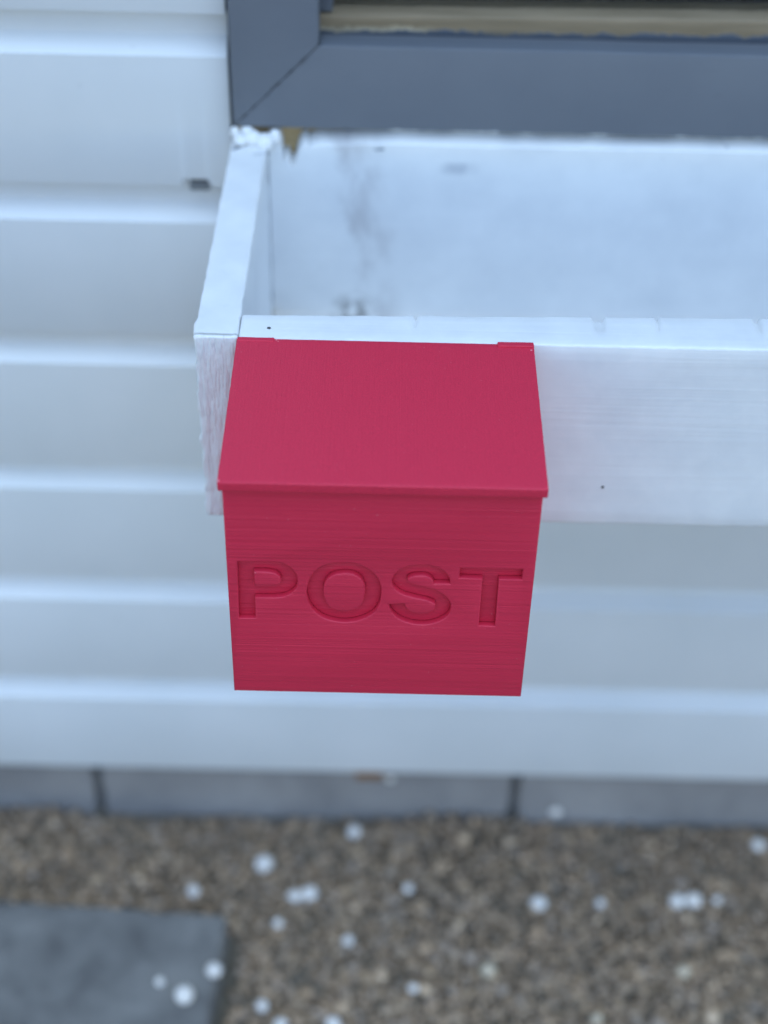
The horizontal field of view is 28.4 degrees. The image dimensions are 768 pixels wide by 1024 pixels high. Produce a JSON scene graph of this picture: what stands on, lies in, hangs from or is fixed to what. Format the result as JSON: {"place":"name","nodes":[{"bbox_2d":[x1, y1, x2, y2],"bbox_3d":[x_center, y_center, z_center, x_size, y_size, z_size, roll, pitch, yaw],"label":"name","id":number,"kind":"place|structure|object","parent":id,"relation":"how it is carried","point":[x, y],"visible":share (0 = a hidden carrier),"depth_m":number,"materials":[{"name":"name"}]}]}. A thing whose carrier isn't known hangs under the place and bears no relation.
{"place":"outdoors","nodes":[
{"label":"outdoors","id":0,"kind":"place"},
{"bbox_2d":[0,804,767,1023],"bbox_3d":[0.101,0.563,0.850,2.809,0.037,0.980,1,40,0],"label":"gravel","id":1,"kind":"structure","parent":0,"point":[126,867],"depth_m":1.15,"materials":[{"name":"gravel"}]},
{"bbox_2d":[0,901,227,1023],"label":"paving slab","id":2,"kind":"structure","parent":1,"relation":"on","point":[67,964],"depth_m":1.08,"materials":[{"name":"grey concrete"}]},
{"bbox_2d":[155,977,163,985],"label":"white pebble","id":3,"kind":"object","parent":2,"relation":"on","point":[159,981],"visible":1,"depth_m":1.07,"materials":[{"name":"stone"}]},
{"bbox_2d":[175,985,193,1004],"bbox_3d":[-0.140,0.338,1.062,0.013,0.012,0.013,-5,51,-31],"label":"white pebble","id":4,"kind":"object","parent":2,"relation":"on","point":[184,994],"visible":1,"depth_m":1.06,"materials":[{"name":"stone"}]},
{"bbox_2d":[206,962,221,977],"bbox_3d":[-0.121,0.326,1.079,0.012,0.010,0.011,18,41,34],"label":"white pebble","id":5,"kind":"object","parent":2,"relation":"on","point":[213,969],"visible":1,"depth_m":1.07,"materials":[{"name":"stone"}]},
{"bbox_2d":[187,885,199,897],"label":"white pebble","id":6,"kind":"object","parent":1,"relation":"on","point":[193,891],"visible":1,"depth_m":1.15,"materials":[{"name":"stone"}]},
{"bbox_2d":[255,999,267,1012],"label":"white pebble","id":7,"kind":"object","parent":1,"relation":"on","point":[261,1006],"visible":1,"depth_m":1.08,"materials":[{"name":"stone"}]},
{"bbox_2d":[255,855,272,872],"bbox_3d":[-0.093,0.273,1.178,0.015,0.013,0.015,-5,31,6],"label":"white pebble","id":8,"kind":"object","parent":1,"relation":"on","point":[263,863],"visible":1,"depth_m":1.17,"materials":[{"name":"stone"}]},
{"bbox_2d":[273,918,282,928],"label":"white pebble","id":9,"kind":"object","parent":1,"relation":"on","point":[277,923],"visible":1,"depth_m":1.13,"materials":[{"name":"stone"}]},
{"bbox_2d":[274,1017,287,1023],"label":"white pebble","id":10,"kind":"object","parent":1,"relation":"on","point":[281,1020],"visible":1,"depth_m":1.07,"materials":[{"name":"stone"}]},
{"bbox_2d":[287,889,301,901],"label":"white pebble","id":11,"kind":"object","parent":1,"relation":"on","point":[294,895],"visible":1,"depth_m":1.15,"materials":[{"name":"stone"}]},
{"bbox_2d":[301,885,317,900],"bbox_3d":[-0.057,0.291,1.159,0.013,0.011,0.013,-4,43,-1],"label":"white pebble","id":12,"kind":"object","parent":1,"relation":"on","point":[309,892],"visible":1,"depth_m":1.16,"materials":[{"name":"stone"}]},
{"bbox_2d":[326,1016,340,1023],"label":"white pebble","id":13,"kind":"object","parent":1,"relation":"on","point":[332,1020],"visible":1,"depth_m":1.07,"materials":[{"name":"stone"}]},
{"bbox_2d":[342,935,353,945],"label":"white pebble","id":14,"kind":"object","parent":1,"relation":"on","point":[348,940],"visible":1,"depth_m":1.12,"materials":[{"name":"stone"}]},
{"bbox_2d":[347,825,360,838],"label":"white pebble","id":15,"kind":"object","parent":1,"relation":"on","point":[353,831],"visible":1,"depth_m":1.20,"materials":[{"name":"stone"}]},
{"bbox_2d":[0,0,767,827],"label":"house wall","id":16,"kind":"structure","parent":1,"relation":"on","point":[642,700],"depth_m":0.99,"materials":[{"name":"white paint"}]},
{"bbox_2d":[386,776,393,781],"bbox_3d":[0.005,0.209,1.190,0.006,0.006,0.002,1,40,0],"label":"paint spot","id":17,"kind":"object","parent":16,"relation":"attached to","point":[389,778],"visible":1,"depth_m":1.19,"materials":[{"name":"white paint"}]},
{"bbox_2d":[193,126,767,526],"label":"planter box","id":18,"kind":"object","parent":16,"relation":"attached to","point":[620,282],"visible":0.75,"depth_m":0.81,"materials":[{"name":"white paint"}]},
{"bbox_2d":[217,337,548,695],"bbox_3d":[-0.001,0.004,0.667,0.130,0.127,0.096,1,40,0],"label":"mailbox","id":19,"kind":"object","parent":18,"relation":"attached to","point":[382,505],"visible":1,"depth_m":0.63,"materials":[{"name":"red plastic"}]},
{"bbox_2d":[227,0,767,138],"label":"window","id":20,"kind":"structure","parent":16,"relation":"in","point":[679,68],"depth_m":0.79,"materials":[{"name":"blue paint"}]},
{"bbox_2d":[549,808,560,816],"bbox_3d":[0.137,0.240,1.214,0.010,0.010,0.004,1,40,0],"label":"paint spot","id":21,"kind":"object","parent":16,"relation":"attached to","point":[555,812],"visible":1,"depth_m":1.21,"materials":[{"name":"white paint"}]},
{"bbox_2d":[403,883,412,893],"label":"white pebble","id":22,"kind":"object","parent":1,"relation":"on","point":[408,888],"visible":1,"depth_m":1.16,"materials":[{"name":"stone"}]},
{"bbox_2d":[408,983,417,992],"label":"white pebble","id":23,"kind":"object","parent":1,"relation":"on","point":[412,987],"visible":1,"depth_m":1.09,"materials":[{"name":"stone"}]},
{"bbox_2d":[480,962,495,978],"bbox_3d":[0.076,0.334,1.108,0.012,0.010,0.012,-34,44,-17],"label":"cream pebble","id":24,"kind":"object","parent":1,"relation":"on","point":[487,970],"visible":1,"depth_m":1.10,"materials":[{"name":"stone"}]},
{"bbox_2d":[530,895,546,910],"bbox_3d":[0.118,0.298,1.158,0.013,0.011,0.013,9,34,20],"label":"white pebble","id":25,"kind":"object","parent":1,"relation":"on","point":[539,902],"visible":1,"depth_m":1.15,"materials":[{"name":"stone"}]},
{"bbox_2d":[591,1013,602,1023],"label":"cream pebble","id":26,"kind":"object","parent":1,"relation":"on","point":[596,1018],"visible":1,"depth_m":1.08,"materials":[{"name":"stone"}]},
{"bbox_2d":[595,898,604,907],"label":"white pebble","id":27,"kind":"object","parent":1,"relation":"on","point":[599,902],"visible":1,"depth_m":1.16,"materials":[{"name":"stone"}]},
{"bbox_2d":[669,893,684,907],"bbox_3d":[0.224,0.297,1.160,0.012,0.011,0.012,26,45,18],"label":"white pebble","id":28,"kind":"object","parent":1,"relation":"on","point":[676,900],"visible":1,"depth_m":1.16,"materials":[{"name":"stone"}]},
{"bbox_2d":[677,965,690,977],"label":"cream pebble","id":29,"kind":"object","parent":1,"relation":"on","point":[683,971],"visible":1,"depth_m":1.11,"materials":[{"name":"stone"}]},
{"bbox_2d":[685,892,701,907],"bbox_3d":[0.236,0.297,1.160,0.012,0.011,0.012,-19,57,-14],"label":"white pebble","id":30,"kind":"object","parent":1,"relation":"on","point":[693,900],"visible":1,"depth_m":1.16,"materials":[{"name":"stone"}]},
{"bbox_2d":[712,896,721,903],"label":"white pebble","id":31,"kind":"object","parent":1,"relation":"on","point":[716,900],"visible":1,"depth_m":1.16,"materials":[{"name":"stone"}]},
{"bbox_2d":[751,838,764,850],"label":"white pebble","id":32,"kind":"object","parent":1,"relation":"on","point":[757,844],"visible":1,"depth_m":1.20,"materials":[{"name":"stone"}]}
]}

